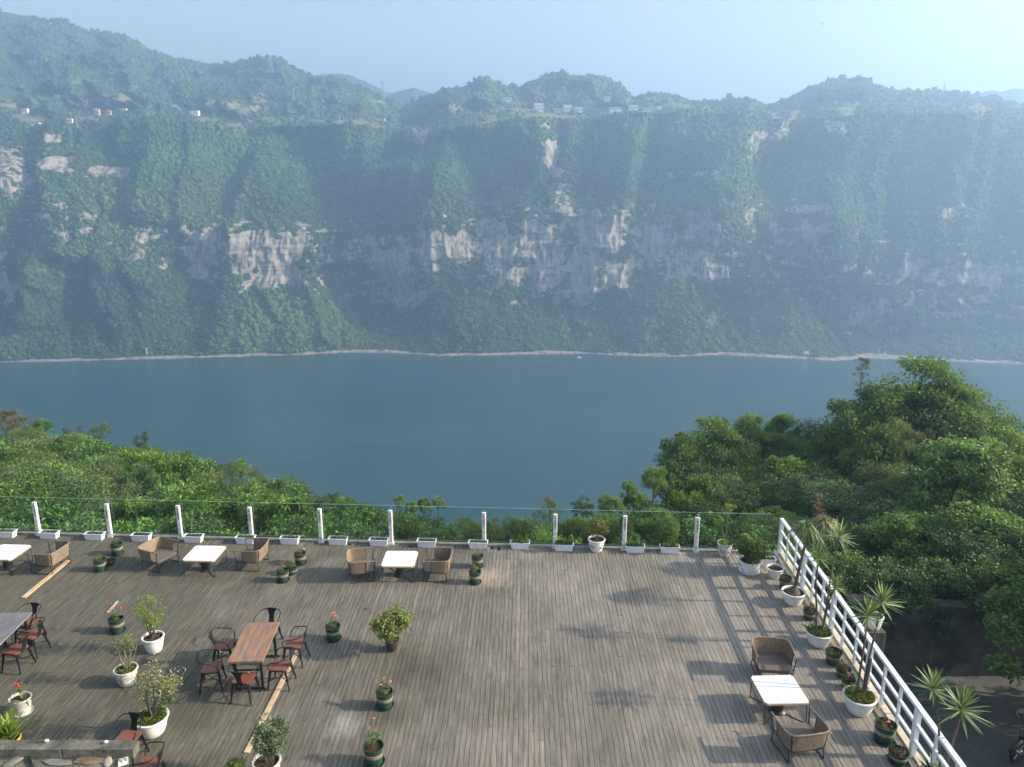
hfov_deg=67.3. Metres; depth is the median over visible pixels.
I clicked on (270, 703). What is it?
batten
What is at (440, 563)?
rattan lounge chair
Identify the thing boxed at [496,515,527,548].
leafy tree
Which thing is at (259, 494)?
leafy tree
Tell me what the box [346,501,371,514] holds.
leafy tree
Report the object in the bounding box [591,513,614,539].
leafy tree
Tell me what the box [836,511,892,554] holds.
leafy tree
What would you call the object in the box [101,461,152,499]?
leafy tree
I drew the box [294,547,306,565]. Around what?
plant tub
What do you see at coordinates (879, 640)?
pillar
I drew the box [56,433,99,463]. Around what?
leafy tree
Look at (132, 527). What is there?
leafy shrub
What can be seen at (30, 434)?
leafy tree
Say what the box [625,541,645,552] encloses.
window planter
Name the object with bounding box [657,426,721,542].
leafy tree
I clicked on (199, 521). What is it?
leafy shrub
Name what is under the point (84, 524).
leafy shrub
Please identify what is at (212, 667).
cafe armchair
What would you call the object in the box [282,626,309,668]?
cafe armchair
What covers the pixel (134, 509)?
leafy tree
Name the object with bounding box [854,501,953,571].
leafy tree
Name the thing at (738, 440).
leafy tree
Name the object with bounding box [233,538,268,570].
rattan lounge chair
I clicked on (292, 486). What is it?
leafy tree
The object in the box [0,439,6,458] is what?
leafy tree
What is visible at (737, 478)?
leafy tree
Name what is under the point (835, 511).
leafy tree
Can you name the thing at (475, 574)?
plant tub
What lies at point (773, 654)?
rattan lounge chair
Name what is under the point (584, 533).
leafy tree
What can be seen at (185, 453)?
leafy tree
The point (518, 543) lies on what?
window planter
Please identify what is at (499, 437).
river
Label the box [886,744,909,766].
plant tub
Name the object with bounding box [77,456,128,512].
leafy tree
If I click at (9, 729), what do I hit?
potted plant
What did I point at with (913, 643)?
retaining wall
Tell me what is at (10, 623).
dining table
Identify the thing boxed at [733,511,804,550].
leafy tree
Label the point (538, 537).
leafy tree
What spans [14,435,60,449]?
leafy tree
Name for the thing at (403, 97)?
hills
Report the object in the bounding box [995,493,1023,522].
leafy tree
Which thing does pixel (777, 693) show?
lounge table
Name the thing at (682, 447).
leafy tree
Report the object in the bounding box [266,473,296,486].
leafy tree
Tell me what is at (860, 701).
potted plant
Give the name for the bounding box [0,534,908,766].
deck
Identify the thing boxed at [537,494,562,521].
leafy tree
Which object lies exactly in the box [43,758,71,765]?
rubble stone
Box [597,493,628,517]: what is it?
leafy tree
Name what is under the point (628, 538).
leafy shrub
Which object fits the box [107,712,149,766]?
cafe armchair
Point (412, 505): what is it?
leafy tree
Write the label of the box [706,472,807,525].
leafy tree
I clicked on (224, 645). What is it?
cafe armchair
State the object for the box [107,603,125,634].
plant tub
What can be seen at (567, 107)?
hillside house
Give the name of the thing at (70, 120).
hillside house
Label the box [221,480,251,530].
leafy tree
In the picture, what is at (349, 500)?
leafy tree
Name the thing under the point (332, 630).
plant tub
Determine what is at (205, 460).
leafy tree
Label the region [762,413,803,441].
leafy tree
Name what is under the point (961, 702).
potted plant
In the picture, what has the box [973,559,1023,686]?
leafy tree
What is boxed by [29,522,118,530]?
leafy shrub
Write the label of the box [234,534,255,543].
window planter
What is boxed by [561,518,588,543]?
leafy tree
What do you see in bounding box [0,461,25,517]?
leafy tree
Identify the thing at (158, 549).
rattan lounge chair
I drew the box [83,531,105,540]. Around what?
window planter
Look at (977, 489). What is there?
leafy tree
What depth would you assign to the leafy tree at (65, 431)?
67.08 m
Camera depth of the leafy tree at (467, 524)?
30.06 m
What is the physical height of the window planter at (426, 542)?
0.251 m
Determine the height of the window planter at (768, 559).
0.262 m
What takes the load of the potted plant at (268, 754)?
on the deck
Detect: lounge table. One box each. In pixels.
[0,544,32,575]
[182,546,226,576]
[381,551,417,582]
[749,675,808,724]
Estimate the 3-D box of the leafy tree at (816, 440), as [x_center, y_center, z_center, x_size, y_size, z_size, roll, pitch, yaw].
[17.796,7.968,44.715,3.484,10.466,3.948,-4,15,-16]
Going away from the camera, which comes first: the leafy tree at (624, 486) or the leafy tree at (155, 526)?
the leafy tree at (155, 526)
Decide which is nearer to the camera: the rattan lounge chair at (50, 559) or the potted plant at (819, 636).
the potted plant at (819, 636)
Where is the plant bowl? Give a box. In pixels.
[106,558,115,565]
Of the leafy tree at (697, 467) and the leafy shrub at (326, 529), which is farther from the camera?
the leafy tree at (697, 467)
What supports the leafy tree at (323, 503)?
on the ground
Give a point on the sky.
(766, 51)
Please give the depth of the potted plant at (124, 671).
15.78 m
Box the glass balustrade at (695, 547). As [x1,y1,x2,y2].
[0,496,768,552]
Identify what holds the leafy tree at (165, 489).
on the ground
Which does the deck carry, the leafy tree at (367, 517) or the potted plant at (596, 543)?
the potted plant at (596, 543)
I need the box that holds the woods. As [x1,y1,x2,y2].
[0,8,1023,360]
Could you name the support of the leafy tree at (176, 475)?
on the ground
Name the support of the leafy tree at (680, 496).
on the ground
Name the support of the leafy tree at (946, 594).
on the ground
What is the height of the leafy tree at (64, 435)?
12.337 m
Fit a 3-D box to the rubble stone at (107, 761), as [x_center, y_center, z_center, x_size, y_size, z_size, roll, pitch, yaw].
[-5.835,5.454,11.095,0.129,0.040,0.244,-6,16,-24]
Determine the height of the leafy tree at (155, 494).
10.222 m
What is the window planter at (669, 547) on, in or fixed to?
on the deck
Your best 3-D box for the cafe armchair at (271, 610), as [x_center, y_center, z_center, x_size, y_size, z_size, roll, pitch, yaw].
[-5.450,5.499,17.235,0.564,0.779,0.512,1,14,4]
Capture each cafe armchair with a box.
[0,632,36,674]
[13,602,46,642]
[15,617,50,658]
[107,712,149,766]
[129,741,165,766]
[195,649,226,693]
[208,627,235,668]
[227,664,260,705]
[253,607,282,643]
[267,647,296,691]
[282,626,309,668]
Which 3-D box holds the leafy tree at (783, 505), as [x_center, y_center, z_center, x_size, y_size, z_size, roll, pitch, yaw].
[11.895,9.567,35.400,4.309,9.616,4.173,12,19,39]
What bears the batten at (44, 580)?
on the deck
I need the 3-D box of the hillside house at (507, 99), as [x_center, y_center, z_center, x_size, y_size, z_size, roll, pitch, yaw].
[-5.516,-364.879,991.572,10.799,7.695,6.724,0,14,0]
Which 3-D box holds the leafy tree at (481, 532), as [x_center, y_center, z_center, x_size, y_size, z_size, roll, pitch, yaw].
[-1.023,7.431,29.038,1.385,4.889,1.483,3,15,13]
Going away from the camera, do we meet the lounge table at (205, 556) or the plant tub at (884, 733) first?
the plant tub at (884, 733)
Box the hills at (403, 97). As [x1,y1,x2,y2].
[312,74,1023,106]
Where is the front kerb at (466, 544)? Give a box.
[17,531,771,553]
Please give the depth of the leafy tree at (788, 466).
39.07 m
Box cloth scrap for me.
[118,757,128,766]
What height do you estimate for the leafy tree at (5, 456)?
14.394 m
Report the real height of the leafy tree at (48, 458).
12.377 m
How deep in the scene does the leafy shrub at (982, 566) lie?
22.86 m
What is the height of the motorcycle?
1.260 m
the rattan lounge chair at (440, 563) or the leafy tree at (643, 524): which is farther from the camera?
the leafy tree at (643, 524)
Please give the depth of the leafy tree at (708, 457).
41.52 m
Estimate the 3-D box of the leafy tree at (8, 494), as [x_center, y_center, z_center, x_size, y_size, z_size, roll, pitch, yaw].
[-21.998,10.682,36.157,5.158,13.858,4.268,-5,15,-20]
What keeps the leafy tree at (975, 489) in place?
on the ground
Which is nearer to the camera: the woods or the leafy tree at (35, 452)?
the leafy tree at (35, 452)
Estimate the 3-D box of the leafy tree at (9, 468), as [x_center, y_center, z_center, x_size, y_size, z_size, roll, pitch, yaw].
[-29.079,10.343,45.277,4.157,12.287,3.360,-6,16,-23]
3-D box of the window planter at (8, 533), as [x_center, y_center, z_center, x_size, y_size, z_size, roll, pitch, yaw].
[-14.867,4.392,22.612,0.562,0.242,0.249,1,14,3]
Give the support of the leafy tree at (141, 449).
on the ground
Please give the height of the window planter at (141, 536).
0.246 m
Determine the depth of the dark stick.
11.07 m
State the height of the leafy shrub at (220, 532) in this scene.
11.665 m
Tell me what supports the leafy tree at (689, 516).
on the ground
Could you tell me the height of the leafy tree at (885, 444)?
18.277 m
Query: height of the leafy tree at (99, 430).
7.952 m
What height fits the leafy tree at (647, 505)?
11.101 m
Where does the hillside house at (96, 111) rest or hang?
on the hills at (538, 245)
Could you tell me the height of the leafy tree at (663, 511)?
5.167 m
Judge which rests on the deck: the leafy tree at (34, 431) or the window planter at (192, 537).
the window planter at (192, 537)
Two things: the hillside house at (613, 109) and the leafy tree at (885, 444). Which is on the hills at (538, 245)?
the hillside house at (613, 109)
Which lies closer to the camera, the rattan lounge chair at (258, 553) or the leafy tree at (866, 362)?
the rattan lounge chair at (258, 553)
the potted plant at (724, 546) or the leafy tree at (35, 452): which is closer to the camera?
the potted plant at (724, 546)
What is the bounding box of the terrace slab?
[348,545,876,766]
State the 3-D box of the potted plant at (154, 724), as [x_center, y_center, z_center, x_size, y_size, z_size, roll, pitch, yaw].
[-6.588,5.865,14.327,1.029,1.509,0.949,0,14,0]
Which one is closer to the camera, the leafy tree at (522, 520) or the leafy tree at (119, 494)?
the leafy tree at (522, 520)
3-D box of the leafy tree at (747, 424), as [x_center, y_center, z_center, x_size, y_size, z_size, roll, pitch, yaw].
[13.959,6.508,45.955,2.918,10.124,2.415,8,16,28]
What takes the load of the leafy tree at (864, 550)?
on the ground
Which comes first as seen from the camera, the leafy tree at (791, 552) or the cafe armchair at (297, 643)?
the cafe armchair at (297, 643)
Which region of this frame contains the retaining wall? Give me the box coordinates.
[814,593,1023,675]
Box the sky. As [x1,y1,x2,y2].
[0,0,1023,103]
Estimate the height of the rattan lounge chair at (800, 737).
0.644 m
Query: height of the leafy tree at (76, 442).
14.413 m
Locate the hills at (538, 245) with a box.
[0,11,1023,363]
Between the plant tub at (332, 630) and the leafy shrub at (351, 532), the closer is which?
the plant tub at (332, 630)
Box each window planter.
[0,528,17,537]
[37,529,60,538]
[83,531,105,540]
[130,531,152,541]
[182,533,203,542]
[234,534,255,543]
[279,534,300,544]
[327,535,348,544]
[368,537,388,546]
[416,538,436,547]
[468,539,487,548]
[510,537,529,549]
[554,539,573,550]
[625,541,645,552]
[659,541,679,553]
[760,556,776,565]
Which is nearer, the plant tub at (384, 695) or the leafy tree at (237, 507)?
the plant tub at (384, 695)
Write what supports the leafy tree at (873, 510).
on the ground
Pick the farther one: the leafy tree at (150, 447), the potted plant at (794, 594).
the leafy tree at (150, 447)
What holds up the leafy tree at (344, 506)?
on the ground
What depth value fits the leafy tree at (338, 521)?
28.38 m
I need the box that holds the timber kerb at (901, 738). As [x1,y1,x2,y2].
[773,550,923,766]
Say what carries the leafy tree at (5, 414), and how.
on the ground
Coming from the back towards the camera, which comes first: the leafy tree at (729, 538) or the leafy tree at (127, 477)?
the leafy tree at (127, 477)
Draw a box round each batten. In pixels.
[21,560,69,597]
[106,601,118,612]
[244,650,297,752]
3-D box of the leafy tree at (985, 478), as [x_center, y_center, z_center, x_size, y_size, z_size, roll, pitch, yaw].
[17.372,7.983,31.183,4.061,12.161,5.305,8,16,28]
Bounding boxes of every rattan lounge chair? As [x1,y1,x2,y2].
[26,540,70,574]
[137,536,178,572]
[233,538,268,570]
[346,547,375,582]
[422,547,452,581]
[751,637,796,675]
[771,707,829,762]
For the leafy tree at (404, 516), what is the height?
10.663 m
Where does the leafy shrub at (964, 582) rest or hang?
on the ground
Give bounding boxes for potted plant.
[0,705,37,740]
[8,682,43,717]
[103,633,141,687]
[125,653,185,739]
[132,593,166,653]
[222,755,246,766]
[248,711,291,766]
[368,602,415,651]
[585,515,609,552]
[714,503,736,557]
[734,529,773,575]
[766,555,783,578]
[781,482,848,606]
[801,517,856,647]
[838,580,907,716]
[868,611,884,630]
[907,664,993,766]
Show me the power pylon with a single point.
(269, 63)
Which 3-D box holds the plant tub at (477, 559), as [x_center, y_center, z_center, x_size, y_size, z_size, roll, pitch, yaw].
[-0.936,4.636,20.787,0.355,0.677,0.345,0,14,0]
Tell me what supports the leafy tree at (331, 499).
on the ground
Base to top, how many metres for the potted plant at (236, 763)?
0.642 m
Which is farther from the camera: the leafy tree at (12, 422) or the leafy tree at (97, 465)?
the leafy tree at (12, 422)
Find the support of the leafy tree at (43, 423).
on the ground
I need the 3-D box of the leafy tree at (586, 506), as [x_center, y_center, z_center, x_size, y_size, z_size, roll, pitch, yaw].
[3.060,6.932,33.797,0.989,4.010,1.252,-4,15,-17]
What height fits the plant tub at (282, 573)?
0.548 m
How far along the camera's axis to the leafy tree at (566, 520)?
29.49 m
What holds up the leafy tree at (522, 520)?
on the ground
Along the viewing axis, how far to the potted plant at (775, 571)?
20.22 m
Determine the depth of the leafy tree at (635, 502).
34.14 m
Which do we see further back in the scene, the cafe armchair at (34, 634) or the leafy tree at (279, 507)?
the leafy tree at (279, 507)
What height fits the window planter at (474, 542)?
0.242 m
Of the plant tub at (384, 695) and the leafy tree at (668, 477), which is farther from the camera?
the leafy tree at (668, 477)
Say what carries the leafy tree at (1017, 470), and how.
on the ground
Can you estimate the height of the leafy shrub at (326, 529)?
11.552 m
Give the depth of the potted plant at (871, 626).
18.05 m
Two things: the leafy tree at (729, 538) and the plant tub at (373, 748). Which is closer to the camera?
the plant tub at (373, 748)
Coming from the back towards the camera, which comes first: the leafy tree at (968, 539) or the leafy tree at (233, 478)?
the leafy tree at (233, 478)
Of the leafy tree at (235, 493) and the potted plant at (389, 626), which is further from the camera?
the leafy tree at (235, 493)
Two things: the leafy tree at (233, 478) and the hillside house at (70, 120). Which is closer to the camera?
the leafy tree at (233, 478)
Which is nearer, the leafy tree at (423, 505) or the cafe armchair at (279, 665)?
the cafe armchair at (279, 665)
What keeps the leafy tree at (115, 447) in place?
on the ground
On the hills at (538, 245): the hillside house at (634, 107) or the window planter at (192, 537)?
the hillside house at (634, 107)
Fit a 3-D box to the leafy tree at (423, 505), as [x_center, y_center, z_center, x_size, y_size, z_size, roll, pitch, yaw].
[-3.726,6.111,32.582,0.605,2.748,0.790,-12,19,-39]
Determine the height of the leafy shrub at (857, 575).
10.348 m
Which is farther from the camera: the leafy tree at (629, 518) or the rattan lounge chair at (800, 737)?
the leafy tree at (629, 518)
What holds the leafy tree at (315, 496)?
on the ground
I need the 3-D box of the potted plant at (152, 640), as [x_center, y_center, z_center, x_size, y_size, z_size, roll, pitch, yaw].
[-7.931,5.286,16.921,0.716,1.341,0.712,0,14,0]
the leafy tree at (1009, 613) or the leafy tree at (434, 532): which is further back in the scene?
the leafy tree at (434, 532)
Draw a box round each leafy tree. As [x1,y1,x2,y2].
[0,408,26,436]
[0,426,44,442]
[0,435,67,464]
[0,437,65,482]
[0,437,84,487]
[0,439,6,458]
[0,456,131,530]
[0,459,21,488]
[0,459,112,520]
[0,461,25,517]
[0,464,72,527]
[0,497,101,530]
[2,415,36,433]
[3,424,56,440]
[5,428,58,438]
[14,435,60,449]
[14,462,85,493]
[31,418,56,432]
[36,452,59,473]
[52,432,103,463]
[56,432,98,461]
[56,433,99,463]
[62,428,72,434]
[63,436,121,471]
[71,456,133,484]
[72,462,157,521]
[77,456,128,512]
[85,463,160,511]
[87,422,113,440]
[91,488,172,522]
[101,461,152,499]
[103,447,164,471]
[103,493,158,529]
[106,462,139,493]
[111,444,138,461]
[112,516,174,532]
[125,448,180,488]
[131,446,169,463]
[132,430,149,450]
[142,452,218,492]
[142,484,194,505]
[144,444,174,461]
[147,478,232,541]
[153,451,184,470]
[172,451,191,461]
[184,458,216,488]
[185,518,258,534]
[188,465,225,491]
[197,479,234,513]
[198,457,218,473]
[215,467,248,498]
[215,492,293,534]
[217,461,244,483]
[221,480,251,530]
[227,475,267,498]
[229,458,254,484]
[230,491,324,535]
[233,488,280,532]
[242,466,272,491]
[249,478,322,507]
[255,486,317,514]
[257,492,291,520]
[262,488,335,515]
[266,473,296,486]
[268,510,386,536]
[296,479,314,498]
[305,503,398,538]
[309,492,321,499]
[315,491,339,511]
[321,494,357,520]
[331,499,362,525]
[334,496,359,517]
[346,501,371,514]
[349,502,387,516]
[363,508,433,546]
[381,507,433,546]
[381,512,445,538]
[384,510,429,536]
[392,494,404,530]
[404,500,418,527]
[411,520,507,548]
[416,497,432,535]
[427,525,452,539]
[431,496,447,527]
[437,525,465,540]
[449,521,477,540]
[455,516,481,539]
[458,516,480,540]
[467,526,497,540]
[481,516,515,541]
[486,521,507,548]
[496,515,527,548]
[504,516,536,541]
[517,524,582,549]
[522,510,562,542]
[522,519,552,539]
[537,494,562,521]
[538,520,567,541]
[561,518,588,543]
[562,516,574,541]
[567,514,592,543]
[570,496,595,517]
[576,520,609,543]
[587,522,616,542]
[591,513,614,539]
[596,512,619,542]
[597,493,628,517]
[605,516,641,543]
[617,515,655,544]
[618,481,649,514]
[620,479,636,514]
[626,499,692,545]
[631,506,661,544]
[640,464,675,505]
[642,507,673,545]
[642,512,680,543]
[652,415,753,507]
[653,461,680,489]
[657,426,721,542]
[659,486,743,545]
[661,470,725,542]
[661,496,729,545]
[662,454,761,489]
[675,472,758,536]
[680,509,790,552]
[681,437,764,489]
[694,431,758,535]
[705,533,741,547]
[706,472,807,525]
[731,411,775,442]
[731,480,823,533]
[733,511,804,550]
[741,429,797,527]
[744,455,832,505]
[750,505,822,551]
[755,445,830,516]
[761,429,834,471]
[761,516,854,561]
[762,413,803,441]
[768,416,819,450]
[769,431,853,508]
[772,547,871,595]
[782,470,894,534]
[786,470,871,548]
[788,483,884,537]
[792,481,901,540]
[802,418,883,481]
[802,435,840,480]
[808,533,889,567]
[811,409,893,537]
[814,380,931,506]
[831,417,917,498]
[832,454,925,548]
[833,354,994,473]
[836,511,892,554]
[844,519,966,575]
[852,357,869,400]
[853,554,929,593]
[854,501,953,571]
[864,476,957,515]
[874,384,926,507]
[875,415,937,476]
[881,389,972,464]
[894,483,981,519]
[895,433,1021,515]
[902,556,1006,600]
[911,409,1023,463]
[912,383,1023,463]
[917,504,1004,545]
[922,464,1023,501]
[923,500,1023,568]
[927,521,1023,592]
[952,422,1023,503]
[954,454,1023,508]
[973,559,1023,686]
[977,403,1019,441]
[977,493,1023,564]
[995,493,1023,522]
[998,530,1023,586]
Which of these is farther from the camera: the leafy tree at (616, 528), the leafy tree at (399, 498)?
the leafy tree at (399, 498)
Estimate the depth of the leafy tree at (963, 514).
26.17 m
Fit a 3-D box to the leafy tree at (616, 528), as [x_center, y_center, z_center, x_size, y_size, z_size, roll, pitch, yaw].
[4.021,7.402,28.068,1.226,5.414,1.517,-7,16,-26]
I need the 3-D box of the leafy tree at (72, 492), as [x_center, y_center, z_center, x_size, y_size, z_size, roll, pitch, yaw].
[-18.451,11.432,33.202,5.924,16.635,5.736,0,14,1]
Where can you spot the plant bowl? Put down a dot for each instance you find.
(110, 561)
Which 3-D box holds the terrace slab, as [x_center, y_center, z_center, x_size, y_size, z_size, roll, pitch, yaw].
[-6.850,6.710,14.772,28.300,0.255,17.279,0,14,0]
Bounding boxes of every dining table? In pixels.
[0,612,32,646]
[227,622,279,689]
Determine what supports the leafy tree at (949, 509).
on the ground
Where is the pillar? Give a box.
[856,623,885,691]
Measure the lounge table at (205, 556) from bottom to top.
0.482 m
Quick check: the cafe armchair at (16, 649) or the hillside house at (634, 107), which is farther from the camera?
the hillside house at (634, 107)
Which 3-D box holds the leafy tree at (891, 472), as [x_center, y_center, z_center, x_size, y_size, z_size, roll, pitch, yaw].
[18.211,10.446,38.553,5.525,14.648,5.350,11,18,38]
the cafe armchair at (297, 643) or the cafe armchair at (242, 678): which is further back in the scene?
the cafe armchair at (297, 643)
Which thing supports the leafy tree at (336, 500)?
on the ground
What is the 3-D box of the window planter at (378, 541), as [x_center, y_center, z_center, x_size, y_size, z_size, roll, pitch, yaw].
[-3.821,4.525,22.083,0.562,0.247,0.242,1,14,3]
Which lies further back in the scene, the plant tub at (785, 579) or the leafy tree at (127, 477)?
the leafy tree at (127, 477)
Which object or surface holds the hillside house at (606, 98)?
on the hills at (538, 245)
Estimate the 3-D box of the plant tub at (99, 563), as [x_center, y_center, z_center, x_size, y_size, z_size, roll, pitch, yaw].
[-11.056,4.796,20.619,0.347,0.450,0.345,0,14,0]
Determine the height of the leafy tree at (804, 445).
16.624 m
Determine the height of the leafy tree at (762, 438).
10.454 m
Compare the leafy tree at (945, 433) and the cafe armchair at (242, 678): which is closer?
the cafe armchair at (242, 678)
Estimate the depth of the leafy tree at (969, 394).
41.06 m
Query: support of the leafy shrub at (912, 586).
on the ground
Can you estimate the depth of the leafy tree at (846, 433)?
41.11 m
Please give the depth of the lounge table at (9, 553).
20.68 m
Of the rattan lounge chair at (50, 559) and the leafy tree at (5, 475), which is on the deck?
the rattan lounge chair at (50, 559)
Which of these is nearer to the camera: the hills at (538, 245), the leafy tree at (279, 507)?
the leafy tree at (279, 507)
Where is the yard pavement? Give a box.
[878,676,1023,766]
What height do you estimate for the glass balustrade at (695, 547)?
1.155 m
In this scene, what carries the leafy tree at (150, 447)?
on the ground
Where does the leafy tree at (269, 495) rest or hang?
on the ground
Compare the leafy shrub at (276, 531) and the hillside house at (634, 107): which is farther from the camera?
the hillside house at (634, 107)
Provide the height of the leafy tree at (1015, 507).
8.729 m
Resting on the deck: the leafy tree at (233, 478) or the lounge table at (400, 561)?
the lounge table at (400, 561)
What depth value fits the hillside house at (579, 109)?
923.13 m
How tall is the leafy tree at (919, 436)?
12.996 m
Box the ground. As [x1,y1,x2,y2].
[52,527,1011,598]
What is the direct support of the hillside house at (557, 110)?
on the hills at (538, 245)
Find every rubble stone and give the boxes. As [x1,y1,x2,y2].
[2,757,23,766]
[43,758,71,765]
[73,757,104,764]
[103,756,111,766]
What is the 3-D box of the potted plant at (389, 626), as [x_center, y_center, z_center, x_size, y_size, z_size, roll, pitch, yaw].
[-2.617,5.444,16.905,0.960,1.042,0.967,5,15,17]
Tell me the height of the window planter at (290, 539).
0.244 m
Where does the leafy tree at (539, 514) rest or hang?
on the ground
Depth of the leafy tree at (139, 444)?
65.09 m
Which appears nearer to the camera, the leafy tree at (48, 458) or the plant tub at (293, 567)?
the plant tub at (293, 567)
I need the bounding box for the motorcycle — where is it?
[1008,708,1023,763]
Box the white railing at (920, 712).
[776,518,965,766]
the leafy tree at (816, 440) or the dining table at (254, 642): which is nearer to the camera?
the dining table at (254, 642)
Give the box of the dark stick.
[27,756,33,766]
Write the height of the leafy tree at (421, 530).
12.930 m
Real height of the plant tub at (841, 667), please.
0.351 m
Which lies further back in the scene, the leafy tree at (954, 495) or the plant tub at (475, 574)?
the leafy tree at (954, 495)
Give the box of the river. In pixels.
[0,352,1023,540]
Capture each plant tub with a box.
[92,554,107,572]
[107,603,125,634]
[110,539,123,555]
[276,560,289,583]
[286,561,297,575]
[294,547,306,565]
[325,612,341,642]
[363,717,384,766]
[376,677,393,710]
[468,564,481,584]
[471,544,483,568]
[779,574,791,587]
[803,602,814,620]
[825,646,842,666]
[835,661,851,678]
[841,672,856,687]
[872,717,896,746]
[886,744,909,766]
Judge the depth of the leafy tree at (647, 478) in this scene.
38.12 m
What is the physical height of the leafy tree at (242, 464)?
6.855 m
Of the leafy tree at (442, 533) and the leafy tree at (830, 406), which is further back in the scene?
the leafy tree at (830, 406)
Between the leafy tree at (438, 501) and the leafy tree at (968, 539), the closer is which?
the leafy tree at (968, 539)
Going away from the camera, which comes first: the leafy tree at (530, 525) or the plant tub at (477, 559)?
the plant tub at (477, 559)
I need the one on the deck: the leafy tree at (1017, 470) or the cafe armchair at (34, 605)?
the cafe armchair at (34, 605)
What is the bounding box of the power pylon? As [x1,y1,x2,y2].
[268,55,272,77]
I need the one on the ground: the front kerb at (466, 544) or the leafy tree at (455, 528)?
the leafy tree at (455, 528)
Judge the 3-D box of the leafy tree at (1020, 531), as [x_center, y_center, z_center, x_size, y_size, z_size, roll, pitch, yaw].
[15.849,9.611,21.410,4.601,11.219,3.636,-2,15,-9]
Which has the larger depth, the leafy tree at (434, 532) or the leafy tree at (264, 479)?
the leafy tree at (264, 479)
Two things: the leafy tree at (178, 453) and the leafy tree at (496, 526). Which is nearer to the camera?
the leafy tree at (496, 526)
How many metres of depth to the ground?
26.85 m
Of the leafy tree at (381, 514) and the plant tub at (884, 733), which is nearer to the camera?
the plant tub at (884, 733)
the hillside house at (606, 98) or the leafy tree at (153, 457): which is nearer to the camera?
the leafy tree at (153, 457)
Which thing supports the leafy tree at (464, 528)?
on the ground
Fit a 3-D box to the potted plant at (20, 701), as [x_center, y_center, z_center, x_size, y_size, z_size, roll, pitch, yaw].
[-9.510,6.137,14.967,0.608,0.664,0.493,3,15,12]
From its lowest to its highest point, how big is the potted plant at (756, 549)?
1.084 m
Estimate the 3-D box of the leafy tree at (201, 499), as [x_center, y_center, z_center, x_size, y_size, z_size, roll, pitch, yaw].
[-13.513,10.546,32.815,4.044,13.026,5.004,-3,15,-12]
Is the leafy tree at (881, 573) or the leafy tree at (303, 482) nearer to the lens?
the leafy tree at (881, 573)
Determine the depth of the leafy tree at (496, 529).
28.84 m
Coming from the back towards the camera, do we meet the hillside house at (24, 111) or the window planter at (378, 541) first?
the hillside house at (24, 111)
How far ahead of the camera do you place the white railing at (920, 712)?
15.33 m
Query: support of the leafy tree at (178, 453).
on the ground
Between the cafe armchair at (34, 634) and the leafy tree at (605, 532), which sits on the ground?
the leafy tree at (605, 532)
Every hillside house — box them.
[21,108,29,114]
[66,118,72,123]
[93,109,100,114]
[189,110,199,116]
[504,97,511,102]
[534,103,543,111]
[554,108,561,112]
[563,104,571,111]
[574,107,582,112]
[603,96,610,101]
[609,107,621,112]
[629,105,637,110]
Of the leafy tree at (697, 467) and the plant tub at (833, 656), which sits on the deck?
the plant tub at (833, 656)
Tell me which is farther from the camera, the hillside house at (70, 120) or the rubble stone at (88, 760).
the hillside house at (70, 120)
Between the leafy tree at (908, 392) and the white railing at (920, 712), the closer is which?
the white railing at (920, 712)
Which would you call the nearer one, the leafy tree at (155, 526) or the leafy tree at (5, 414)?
the leafy tree at (155, 526)
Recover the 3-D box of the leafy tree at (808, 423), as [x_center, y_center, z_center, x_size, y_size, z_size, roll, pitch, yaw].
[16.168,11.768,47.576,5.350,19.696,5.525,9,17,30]
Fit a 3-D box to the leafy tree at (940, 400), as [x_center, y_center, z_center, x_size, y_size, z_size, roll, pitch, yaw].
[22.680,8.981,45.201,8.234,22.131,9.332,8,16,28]
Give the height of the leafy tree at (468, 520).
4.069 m
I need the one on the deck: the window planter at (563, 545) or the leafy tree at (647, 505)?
the window planter at (563, 545)
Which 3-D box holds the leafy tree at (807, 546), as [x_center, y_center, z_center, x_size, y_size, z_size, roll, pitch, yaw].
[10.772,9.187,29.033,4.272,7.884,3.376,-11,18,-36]
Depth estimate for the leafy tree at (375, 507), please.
43.88 m
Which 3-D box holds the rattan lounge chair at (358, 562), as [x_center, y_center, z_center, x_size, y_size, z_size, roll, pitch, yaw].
[-3.981,4.791,20.263,0.748,0.644,0.837,-3,15,-12]
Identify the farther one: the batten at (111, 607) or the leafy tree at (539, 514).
the leafy tree at (539, 514)
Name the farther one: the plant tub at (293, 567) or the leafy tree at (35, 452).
the leafy tree at (35, 452)
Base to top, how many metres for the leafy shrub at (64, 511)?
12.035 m
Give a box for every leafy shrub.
[0,517,34,529]
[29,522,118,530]
[52,513,131,531]
[101,516,163,532]
[154,506,231,534]
[204,528,238,541]
[259,523,309,536]
[300,517,350,544]
[333,520,395,544]
[609,533,651,552]
[806,551,896,629]
[847,553,939,617]
[887,556,988,638]
[948,552,1023,604]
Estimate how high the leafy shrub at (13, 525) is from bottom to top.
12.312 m
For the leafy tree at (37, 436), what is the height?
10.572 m
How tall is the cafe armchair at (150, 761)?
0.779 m
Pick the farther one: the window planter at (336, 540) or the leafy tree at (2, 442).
the leafy tree at (2, 442)
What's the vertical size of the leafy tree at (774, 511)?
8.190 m

